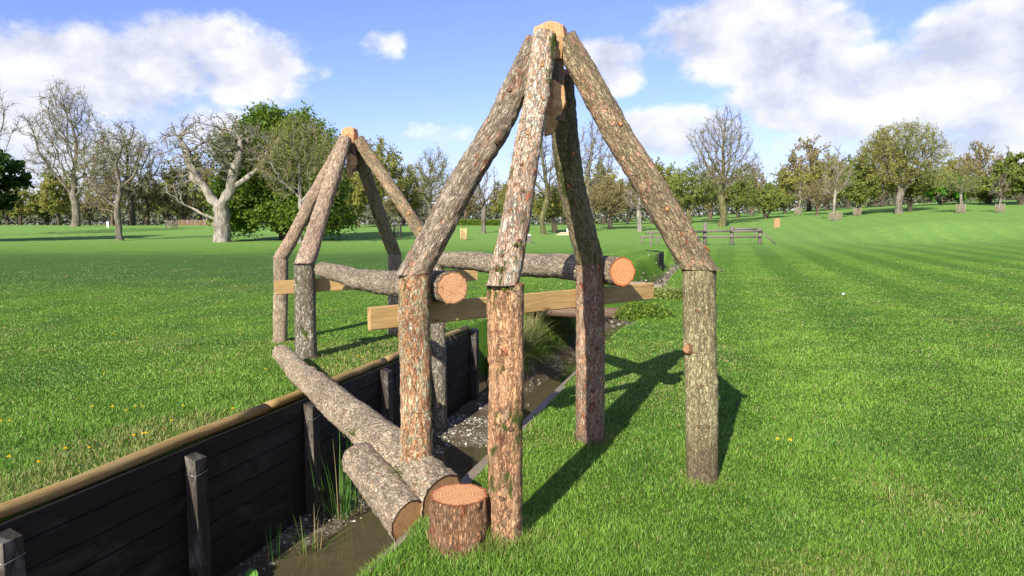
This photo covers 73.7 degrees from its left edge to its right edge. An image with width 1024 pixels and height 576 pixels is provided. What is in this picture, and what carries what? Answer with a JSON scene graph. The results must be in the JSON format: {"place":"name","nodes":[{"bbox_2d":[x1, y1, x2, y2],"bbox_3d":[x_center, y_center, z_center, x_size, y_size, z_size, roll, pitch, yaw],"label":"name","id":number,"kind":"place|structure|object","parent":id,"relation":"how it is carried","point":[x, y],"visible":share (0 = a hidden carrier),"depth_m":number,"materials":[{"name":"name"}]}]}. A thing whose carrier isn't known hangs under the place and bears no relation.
{"place":"outdoors","nodes":[
{"label":"outdoors","id":0,"kind":"place"},
{"bbox_2d":[0,200,1023,575],"bbox_3d":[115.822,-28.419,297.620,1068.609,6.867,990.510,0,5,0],"label":"ground","id":1,"kind":"structure","parent":0,"point":[978,234],"depth_m":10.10,"materials":[{"name":"plant"}]},
{"bbox_2d":[0,78,20,153],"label":"bare tree","id":2,"kind":"object","parent":1,"relation":"on","point":[3,114],"visible":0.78,"depth_m":75.83,"materials":[{"name":"grey plant"}]},
{"bbox_2d":[0,192,25,224],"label":"round tree","id":3,"kind":"object","parent":1,"relation":"on","point":[7,218],"visible":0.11,"depth_m":140.91,"materials":[{"name":"green plant"}]},
{"bbox_2d":[0,149,38,213],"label":"tree","id":4,"kind":"object","parent":1,"relation":"on","point":[9,180],"visible":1,"depth_m":62.80,"materials":[{"name":"green plant"}]},
{"bbox_2d":[1,187,40,224],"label":"round tree","id":5,"kind":"object","parent":1,"relation":"on","point":[29,208],"visible":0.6,"depth_m":133.91,"materials":[{"name":"green plant"}]},
{"bbox_2d":[29,187,70,224],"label":"round tree","id":6,"kind":"object","parent":1,"relation":"on","point":[46,215],"visible":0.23,"depth_m":139.76,"materials":[{"name":"green plant"}]},
{"bbox_2d":[33,163,83,224],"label":"round tree","id":7,"kind":"object","parent":1,"relation":"on","point":[54,193],"visible":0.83,"depth_m":119.86,"materials":[{"name":"green plant"}]},
{"bbox_2d":[12,75,121,226],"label":"bare tree","id":8,"kind":"object","parent":1,"relation":"on","point":[76,213],"visible":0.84,"depth_m":105.56,"materials":[{"name":"grey plant"}]},
{"bbox_2d":[78,187,105,224],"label":"round tree","id":9,"kind":"object","parent":1,"relation":"on","point":[88,212],"visible":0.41,"depth_m":144.24,"materials":[{"name":"green plant"}]},
{"bbox_2d":[83,165,137,224],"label":"round tree","id":10,"kind":"object","parent":1,"relation":"on","point":[109,206],"visible":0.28,"depth_m":139.24,"materials":[{"name":"green plant"}]},
{"bbox_2d":[66,119,162,240],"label":"bare tree","id":11,"kind":"object","parent":1,"relation":"on","point":[117,213],"visible":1,"depth_m":65.20,"materials":[{"name":"grey plant"}]},
{"bbox_2d":[84,116,172,225],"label":"bare tree","id":12,"kind":"object","parent":1,"relation":"on","point":[131,211],"visible":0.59,"depth_m":116.61,"materials":[{"name":"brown plant"}]},
{"bbox_2d":[121,171,170,224],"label":"round tree","id":13,"kind":"object","parent":1,"relation":"on","point":[151,198],"visible":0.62,"depth_m":122.39,"materials":[{"name":"green plant"}]},
{"bbox_2d":[140,172,193,224],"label":"round tree","id":14,"kind":"object","parent":1,"relation":"on","point":[166,215],"visible":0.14,"depth_m":139.69,"materials":[{"name":"green plant"}]},
{"bbox_2d":[165,220,177,228],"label":"tree guard","id":15,"kind":"object","parent":1,"relation":"on","point":[170,224],"visible":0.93,"depth_m":99.23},
{"bbox_2d":[156,182,207,224],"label":"round tree","id":16,"kind":"object","parent":1,"relation":"on","point":[182,212],"visible":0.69,"depth_m":124.02,"materials":[{"name":"green plant"}]},
{"bbox_2d":[160,147,219,224],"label":"round tree","id":17,"kind":"object","parent":1,"relation":"on","point":[201,195],"visible":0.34,"depth_m":123.29,"materials":[{"name":"green plant"}]},
{"bbox_2d":[178,220,212,225],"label":"paling fence","id":18,"kind":"object","parent":1,"relation":"on","point":[195,221],"visible":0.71,"depth_m":115.47,"materials":[{"name":"wood"}]},
{"bbox_2d":[154,110,278,241],"bbox_3d":[-26.421,-10.016,61.459,10.689,12.530,7.877,-2,6,-23],"label":"pollard oak","id":19,"kind":"object","parent":1,"relation":"on","point":[221,225],"visible":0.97,"depth_m":61.03,"materials":[{"name":"grey plant"}]},
{"bbox_2d":[0,325,478,575],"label":"retaining wall","id":20,"kind":"structure","parent":1,"relation":"on","point":[204,507],"depth_m":5.10,"materials":[{"name":"black wood"}]},
{"bbox_2d":[245,568,257,575],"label":"dock plant","id":21,"kind":"object","parent":1,"relation":"on","point":[251,572],"visible":1,"depth_m":5.31,"materials":[{"name":"green plant"}]},
{"bbox_2d":[260,521,281,560],"bbox_3d":[-2.018,2.108,5.722,0.203,0.347,0.226,2,6,23],"label":"rush clump","id":22,"kind":"object","parent":1,"relation":"on","point":[271,555],"visible":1,"depth_m":5.72,"materials":[{"name":"plant"}]},
{"bbox_2d":[198,98,362,240],"bbox_3d":[-22.489,-11.419,66.450,15.983,14.288,12.220,0,5,0],"label":"chestnut tree","id":23,"kind":"object","parent":1,"relation":"on","point":[252,194],"visible":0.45,"depth_m":64.53,"materials":[{"name":"green plant"}]},
{"bbox_2d":[248,113,345,242],"bbox_3d":[-18.111,-9.185,58.290,8.323,11.426,6.130,0,5,0],"label":"bare tree","id":24,"kind":"object","parent":1,"relation":"on","point":[298,165],"visible":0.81,"depth_m":57.91,"materials":[{"name":"plant"}]},
{"bbox_2d":[272,512,344,567],"bbox_3d":[-1.734,2.212,5.854,0.674,0.688,0.532,0,5,0],"label":"rush clump","id":25,"kind":"object","parent":1,"relation":"on","point":[302,544],"visible":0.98,"depth_m":5.87,"materials":[{"name":"plant"}]},
{"bbox_2d":[306,432,365,522],"bbox_3d":[-1.559,1.754,6.421,1.004,0.856,1.180,-3,6,-27],"label":"rush clump","id":26,"kind":"object","parent":1,"relation":"on","point":[346,505],"visible":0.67,"depth_m":6.49,"materials":[{"name":"plant"}]},
{"bbox_2d":[339,199,368,224],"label":"round tree","id":27,"kind":"object","parent":1,"relation":"on","point":[358,212],"visible":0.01,"depth_m":135.19,"materials":[{"name":"green plant"}]},
{"bbox_2d":[343,172,374,227],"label":"budding tree","id":28,"kind":"object","parent":1,"relation":"on","point":[359,192],"visible":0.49,"depth_m":102.04,"materials":[{"name":"green plant"}]},
{"bbox_2d":[272,345,461,518],"bbox_3d":[-1.508,0.981,5.683,0.440,0.338,4.542,-3,6,-29],"label":"fallen log","id":29,"kind":"object","parent":1,"relation":"on","point":[353,419],"visible":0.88,"depth_m":4.85,"materials":[{"name":"brown wood"}]},
{"bbox_2d":[273,127,477,430],"bbox_3d":[-1.838,0.019,9.137,2.688,4.256,1.590,-3,6,-26],"label":"timber frame","id":30,"kind":"object","parent":1,"relation":"on","point":[305,285],"visible":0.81,"depth_m":8.86,"materials":[{"name":"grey wood"}]},
{"bbox_2d":[437,251,634,286],"bbox_3d":[-0.070,-0.246,6.933,0.243,0.341,4.501,-2,6,-22],"label":"rail log","id":31,"kind":"object","parent":30,"relation":"attached to","point":[618,271],"visible":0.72,"depth_m":5.80,"materials":[{"name":"grey wood"}]},
{"bbox_2d":[342,442,421,541],"bbox_3d":[-0.760,1.191,4.044,0.253,0.282,1.020,-3,6,-28],"label":"short log","id":32,"kind":"object","parent":1,"relation":"on","point":[393,500],"visible":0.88,"depth_m":3.86,"materials":[{"name":"brown wood"}]},
{"bbox_2d":[353,135,413,201],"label":"budding tree","id":33,"kind":"object","parent":1,"relation":"on","point":[394,170],"visible":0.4,"depth_m":109.95,"materials":[{"name":"green plant"}]},
{"bbox_2d":[393,223,401,237],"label":"tree guard","id":34,"kind":"object","parent":1,"relation":"on","point":[397,234],"visible":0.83,"depth_m":73.44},
{"bbox_2d":[383,181,426,224],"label":"round tree","id":35,"kind":"object","parent":1,"relation":"on","point":[386,205],"visible":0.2,"depth_m":123.91,"materials":[{"name":"green plant"}]},
{"bbox_2d":[383,164,436,224],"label":"budding tree","id":36,"kind":"object","parent":1,"relation":"on","point":[414,202],"visible":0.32,"depth_m":120.24,"materials":[{"name":"green plant"}]},
{"bbox_2d":[416,200,428,218],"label":"bare tree","id":37,"kind":"object","parent":1,"relation":"on","point":[421,212],"visible":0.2,"depth_m":138.73,"materials":[{"name":"grey plant"}]},
{"bbox_2d":[402,142,452,213],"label":"bare tree","id":38,"kind":"object","parent":1,"relation":"on","point":[439,174],"visible":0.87,"depth_m":113.78,"materials":[{"name":"grey plant"}]},
{"bbox_2d":[427,483,489,557],"bbox_3d":[-0.265,1.217,3.426,0.318,0.376,0.318,0,5,0],"label":"stump","id":39,"kind":"object","parent":1,"relation":"on","point":[458,517],"visible":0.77,"depth_m":3.31,"materials":[{"name":"brown wood"}]},
{"bbox_2d":[460,228,466,239],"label":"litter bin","id":40,"kind":"object","parent":1,"relation":"on","point":[463,235],"visible":0.95,"depth_m":65.53,"materials":[{"name":"wood"}]},
{"bbox_2d":[361,371,575,574],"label":"edging board","id":41,"kind":"object","parent":1,"relation":"on","point":[470,475],"visible":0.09,"depth_m":4.58,"materials":[{"name":"wood"}]},
{"bbox_2d":[460,188,487,219],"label":"round tree","id":42,"kind":"object","parent":1,"relation":"on","point":[466,212],"visible":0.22,"depth_m":132.11,"materials":[{"name":"green plant"}]},
{"bbox_2d":[457,219,500,225],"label":"hedge","id":43,"kind":"object","parent":1,"relation":"on","point":[493,222],"visible":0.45,"depth_m":117.03,"materials":[{"name":"green plant"}]},
{"bbox_2d":[281,254,679,562],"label":"gravel","id":44,"kind":"structure","parent":1,"relation":"on","point":[665,278],"depth_m":9.27,"materials":[{"name":"gravel"}]},
{"bbox_2d":[481,349,488,377],"bbox_3d":[-0.408,1.261,11.577,1.372,0.872,1.350,0,5,0],"label":"sedge tussock","id":45,"kind":"object","parent":1,"relation":"on","point":[487,372],"visible":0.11,"depth_m":11.35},
{"bbox_2d":[470,165,504,232],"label":"bare tree","id":46,"kind":"object","parent":1,"relation":"on","point":[481,194],"visible":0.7,"depth_m":83.32,"materials":[{"name":"grey plant"}]},
{"bbox_2d":[489,177,508,215],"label":"round tree","id":47,"kind":"object","parent":1,"relation":"on","point":[500,195],"visible":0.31,"depth_m":130.65,"materials":[{"name":"green plant"}]},
{"bbox_2d":[0,183,1021,224],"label":"distant wood","id":48,"kind":"object","parent":1,"relation":"on","point":[368,217],"visible":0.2,"depth_m":181.56,"materials":[{"name":"plant"}]},
{"bbox_2d":[479,312,556,372],"bbox_3d":[0.067,0.884,11.753,2.231,1.495,2.125,0,5,0],"label":"sedge tussock","id":49,"kind":"object","parent":1,"relation":"on","point":[526,343],"visible":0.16,"depth_m":11.69,"materials":[{"name":"plant"}]},
{"bbox_2d":[497,194,538,218],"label":"budding tree","id":50,"kind":"object","parent":1,"relation":"on","point":[500,204],"visible":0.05,"depth_m":116.99,"materials":[{"name":"green plant"}]},
{"bbox_2d":[527,234,530,242],"bbox_3d":[1.349,-4.134,57.867,0.553,0.830,0.979,0,5,0],"label":"box jump","id":51,"kind":"object","parent":1,"relation":"on","point":[529,238],"visible":0.36,"depth_m":57.51,"materials":[{"name":"white paint"}]},
{"bbox_2d":[524,313,555,339],"bbox_3d":[0.338,0.745,12.659,1.171,0.794,1.200,0,5,0],"label":"sedge tussock","id":52,"kind":"object","parent":1,"relation":"on","point":[537,335],"visible":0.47,"depth_m":12.50,"materials":[{"name":"plant"}]},
{"bbox_2d":[508,135,582,234],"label":"bare tree","id":53,"kind":"object","parent":1,"relation":"on","point":[548,189],"visible":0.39,"depth_m":79.15,"materials":[{"name":"brown plant"}]},
{"bbox_2d":[367,21,724,547],"bbox_3d":[0.543,0.459,4.357,2.586,4.074,1.258,-5,7,-40],"label":"timber frame","id":54,"kind":"object","parent":1,"relation":"on","point":[537,86],"visible":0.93,"depth_m":3.99,"materials":[{"name":"brown wood"}]},
{"bbox_2d":[314,262,467,303],"bbox_3d":[-1.289,-0.110,5.999,0.219,0.348,4.361,-3,6,-25],"label":"rail log","id":55,"kind":"object","parent":54,"relation":"attached to","point":[448,287],"visible":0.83,"depth_m":5.08,"materials":[{"name":"grey wood"}]},
{"bbox_2d":[532,183,564,232],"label":"round tree","id":56,"kind":"object","parent":1,"relation":"on","point":[554,204],"visible":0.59,"depth_m":83.60,"materials":[{"name":"green plant"}]},
{"bbox_2d":[556,232,568,234],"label":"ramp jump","id":57,"kind":"object","parent":1,"relation":"on","point":[563,233],"visible":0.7,"depth_m":77.37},
{"bbox_2d":[551,361,575,382],"bbox_3d":[1.240,1.596,11.774,1.424,0.857,1.382,0,5,0],"label":"grass tuft","id":58,"kind":"object","parent":1,"relation":"on","point":[567,374],"visible":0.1,"depth_m":11.89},
{"bbox_2d":[578,119,620,214],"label":"bare tree","id":59,"kind":"object","parent":1,"relation":"on","point":[589,164],"visible":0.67,"depth_m":110.13,"materials":[{"name":"grey plant"}]},
{"bbox_2d":[531,298,668,318],"bbox_3d":[1.541,0.320,14.186,3.235,0.285,2.680,2,6,18],"label":"footbridge","id":60,"kind":"object","parent":1,"relation":"on","point":[571,312],"visible":0.12,"depth_m":13.03,"materials":[{"name":"wood"}]},
{"bbox_2d":[584,159,626,224],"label":"round tree","id":61,"kind":"object","parent":1,"relation":"on","point":[614,176],"visible":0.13,"depth_m":135.37,"materials":[{"name":"green plant"}]},
{"bbox_2d":[585,174,636,228],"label":"round tree","id":62,"kind":"object","parent":1,"relation":"on","point":[602,198],"visible":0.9,"depth_m":93.36,"materials":[{"name":"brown plant"}]},
{"bbox_2d":[613,176,636,223],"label":"bare tree","id":63,"kind":"object","parent":1,"relation":"on","point":[631,211],"visible":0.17,"depth_m":130.86,"materials":[{"name":"brown plant"}]},
{"bbox_2d":[621,186,643,230],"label":"bare tree","id":64,"kind":"object","parent":1,"relation":"on","point":[638,206],"visible":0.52,"depth_m":87.30,"materials":[{"name":"silver plant"}]},
{"bbox_2d":[612,300,677,322],"bbox_3d":[2.369,0.403,12.137,1.170,0.389,1.610,0,5,0],"label":"nettle patch","id":65,"kind":"object","parent":1,"relation":"on","point":[650,310],"visible":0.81,"depth_m":11.89,"materials":[{"name":"green plant"}]},
{"bbox_2d":[639,236,658,243],"bbox_3d":[11.290,-3.845,55.885,1.718,0.831,0.140,0,5,0],"label":"rail on legs","id":66,"kind":"object","parent":1,"relation":"on","point":[642,237],"visible":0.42,"depth_m":55.82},
{"bbox_2d":[630,281,674,290],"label":"sleeper offcuts","id":67,"kind":"object","parent":1,"relation":"on","point":[655,285],"visible":0.15,"depth_m":16.72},
{"bbox_2d":[621,156,684,223],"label":"round tree","id":68,"kind":"object","parent":1,"relation":"on","point":[659,167],"visible":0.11,"depth_m":120.31,"materials":[{"name":"green plant"}]},
{"bbox_2d":[646,250,663,270],"bbox_3d":[8.174,-1.359,38.331,0.683,1.390,5.543,0,5,5],"label":"revetment","id":69,"kind":"object","parent":1,"relation":"on","point":[661,259],"visible":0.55,"depth_m":37.32,"materials":[{"name":"black wood"}]},
{"bbox_2d":[654,285,682,299],"bbox_3d":[3.458,0.101,14.945,1.214,0.358,1.272,0,5,0],"label":"nettle patch","id":70,"kind":"object","parent":1,"relation":"on","point":[669,292],"visible":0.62,"depth_m":14.71,"materials":[{"name":"green plant"}]},
{"bbox_2d":[661,161,690,196],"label":"round tree","id":71,"kind":"object","parent":1,"relation":"on","point":[669,171],"visible":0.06,"depth_m":126.52,"materials":[{"name":"green plant"}]},
{"bbox_2d":[667,158,725,222],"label":"budding tree","id":72,"kind":"object","parent":1,"relation":"on","point":[697,195],"visible":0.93,"depth_m":106.09,"materials":[{"name":"green plant"}]},
{"bbox_2d":[645,222,775,245],"bbox_3d":[14.880,-3.621,51.391,10.114,2.616,1.352,-1,5,-9],"label":"rail fence jump","id":73,"kind":"object","parent":1,"relation":"on","point":[704,231],"visible":0.68,"depth_m":51.60,"materials":[{"name":"wood"}]},
{"bbox_2d":[690,162,731,219],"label":"round tree","id":74,"kind":"object","parent":1,"relation":"on","point":[710,212],"visible":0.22,"depth_m":123.36,"materials":[{"name":"green plant"}]},
{"bbox_2d":[681,104,768,226],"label":"bare tree","id":75,"kind":"object","parent":1,"relation":"on","point":[723,179],"visible":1,"depth_m":90.44,"materials":[{"name":"brown plant"}]},
{"bbox_2d":[717,163,756,217],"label":"round tree","id":76,"kind":"object","parent":1,"relation":"on","point":[737,190],"visible":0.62,"depth_m":120.61,"materials":[{"name":"green plant"}]},
{"bbox_2d":[734,228,756,235],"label":"rail on legs","id":77,"kind":"object","parent":1,"relation":"on","point":[745,229],"visible":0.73,"depth_m":65.67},
{"bbox_2d":[738,161,769,214],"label":"round tree","id":78,"kind":"object","parent":1,"relation":"on","point":[762,180],"visible":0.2,"depth_m":140.80,"materials":[{"name":"green plant"}]},
{"bbox_2d":[740,180,795,218],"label":"round tree","id":79,"kind":"object","parent":1,"relation":"on","point":[777,197],"visible":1,"depth_m":104.28,"materials":[{"name":"green plant"}]},
{"bbox_2d":[774,218,779,226],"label":"box jump","id":80,"kind":"object","parent":1,"relation":"on","point":[776,222],"visible":0.86,"depth_m":83.39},
{"bbox_2d":[765,165,809,213],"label":"round tree","id":81,"kind":"object","parent":1,"relation":"on","point":[786,180],"visible":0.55,"depth_m":120.71,"materials":[{"name":"green plant"}]},
{"bbox_2d":[794,207,801,214],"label":"tree guard","id":82,"kind":"object","parent":1,"relation":"on","point":[797,210],"visible":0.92,"depth_m":110.89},
{"bbox_2d":[787,182,809,214],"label":"bare tree","id":83,"kind":"object","parent":1,"relation":"on","point":[797,194],"visible":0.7,"depth_m":110.83,"materials":[{"name":"grey plant"}]},
{"bbox_2d":[779,134,840,210],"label":"round tree","id":84,"kind":"object","parent":1,"relation":"on","point":[812,158],"visible":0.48,"depth_m":133.06,"materials":[{"name":"brown plant"}]},
{"bbox_2d":[797,174,837,214],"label":"tree","id":85,"kind":"object","parent":1,"relation":"on","point":[823,195],"visible":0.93,"depth_m":103.02,"materials":[{"name":"brown plant"}]},
{"bbox_2d":[801,153,866,210],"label":"round tree","id":86,"kind":"object","parent":1,"relation":"on","point":[818,175],"visible":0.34,"depth_m":124.34,"materials":[{"name":"green plant"}]},
{"bbox_2d":[829,211,841,220],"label":"tree guard","id":87,"kind":"object","parent":1,"relation":"on","point":[838,215],"visible":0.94,"depth_m":86.99,"materials":[{"name":"wood"}]},
{"bbox_2d":[819,143,857,220],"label":"bare tree","id":88,"kind":"object","parent":1,"relation":"on","point":[836,181],"visible":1,"depth_m":87.10,"materials":[{"name":"grey plant"}]},
{"bbox_2d":[831,154,862,207],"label":"round tree","id":89,"kind":"object","parent":1,"relation":"on","point":[847,203],"visible":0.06,"depth_m":141.47,"materials":[{"name":"green plant"}]},
{"bbox_2d":[853,207,861,215],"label":"tree guard","id":90,"kind":"object","parent":1,"relation":"on","point":[854,211],"visible":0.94,"depth_m":94.55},
{"bbox_2d":[837,161,883,215],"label":"tree","id":91,"kind":"object","parent":1,"relation":"on","point":[858,193],"visible":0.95,"depth_m":93.28,"materials":[{"name":"green plant"}]},
{"bbox_2d":[868,182,889,205],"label":"round tree","id":92,"kind":"object","parent":1,"relation":"on","point":[876,201],"visible":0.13,"depth_m":142.08,"materials":[{"name":"green plant"}]},
{"bbox_2d":[851,133,912,206],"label":"round tree","id":93,"kind":"object","parent":1,"relation":"on","point":[883,196],"visible":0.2,"depth_m":121.46,"materials":[{"name":"green plant"}]},
{"bbox_2d":[854,117,956,213],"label":"spreading oak","id":94,"kind":"object","parent":1,"relation":"on","point":[916,156],"visible":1,"depth_m":89.94,"materials":[{"name":"green plant"}]},
{"bbox_2d":[882,167,938,211],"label":"tree","id":95,"kind":"object","parent":1,"relation":"on","point":[917,191],"visible":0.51,"depth_m":93.84,"materials":[{"name":"green plant"}]},
{"bbox_2d":[908,165,940,202],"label":"round tree","id":96,"kind":"object","parent":1,"relation":"on","point":[924,198],"visible":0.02,"depth_m":134.03,"materials":[{"name":"green plant"}]},
{"bbox_2d":[921,173,979,204],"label":"green tree","id":97,"kind":"object","parent":1,"relation":"on","point":[935,197],"visible":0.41,"depth_m":106.16,"materials":[{"name":"green plant"}]},
{"bbox_2d":[935,152,973,201],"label":"round tree","id":98,"kind":"object","parent":1,"relation":"on","point":[952,166],"visible":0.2,"depth_m":142.41,"materials":[{"name":"green plant"}]},
{"bbox_2d":[956,204,965,212],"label":"tree guard","id":99,"kind":"object","parent":1,"relation":"on","point":[958,206],"visible":0.9,"depth_m":83.16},
{"bbox_2d":[936,155,987,212],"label":"tree","id":100,"kind":"object","parent":1,"relation":"on","point":[962,175],"visible":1,"depth_m":83.03,"materials":[{"name":"green plant"}]},
{"bbox_2d":[950,140,1005,200],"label":"round tree","id":101,"kind":"object","parent":1,"relation":"on","point":[980,159],"visible":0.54,"depth_m":133.12,"materials":[{"name":"brown plant"}]},
{"bbox_2d":[964,173,1011,203],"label":"green tree","id":102,"kind":"object","parent":1,"relation":"on","point":[983,195],"visible":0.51,"depth_m":98.83,"materials":[{"name":"green plant"}]},
{"bbox_2d":[995,203,1004,212],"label":"tree guard","id":103,"kind":"object","parent":1,"relation":"on","point":[999,207],"visible":0.92,"depth_m":79.17,"materials":[{"name":"wood"}]},
{"bbox_2d":[986,171,1014,203],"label":"bare tree","id":104,"kind":"object","parent":1,"relation":"on","point":[1000,189],"visible":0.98,"depth_m":79.29,"materials":[{"name":"plant"}]},
{"bbox_2d":[986,145,1020,200],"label":"bare tree","id":105,"kind":"object","parent":1,"relation":"on","point":[1000,157],"visible":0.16,"depth_m":116.72,"materials":[{"name":"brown plant"}]},
{"bbox_2d":[991,151,1023,204],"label":"green tree","id":106,"kind":"object","parent":1,"relation":"on","point":[1014,171],"visible":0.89,"depth_m":90.86,"materials":[{"name":"green plant"}]},
{"bbox_2d":[1005,168,1019,199],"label":"round tree","id":107,"kind":"object","parent":1,"relation":"on","point":[1009,197],"visible":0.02,"depth_m":145.66,"materials":[{"name":"green plant"}]},
{"bbox_2d":[0,0,1023,223],"label":"sky","id":108,"kind":"structure","parent":0,"point":[416,75],"materials":[{"name":"blue"}]},
{"bbox_2d":[656,265,677,297],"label":"water","id":109,"kind":"structure","parent":0,"point":[666,268],"depth_m":38.42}
]}

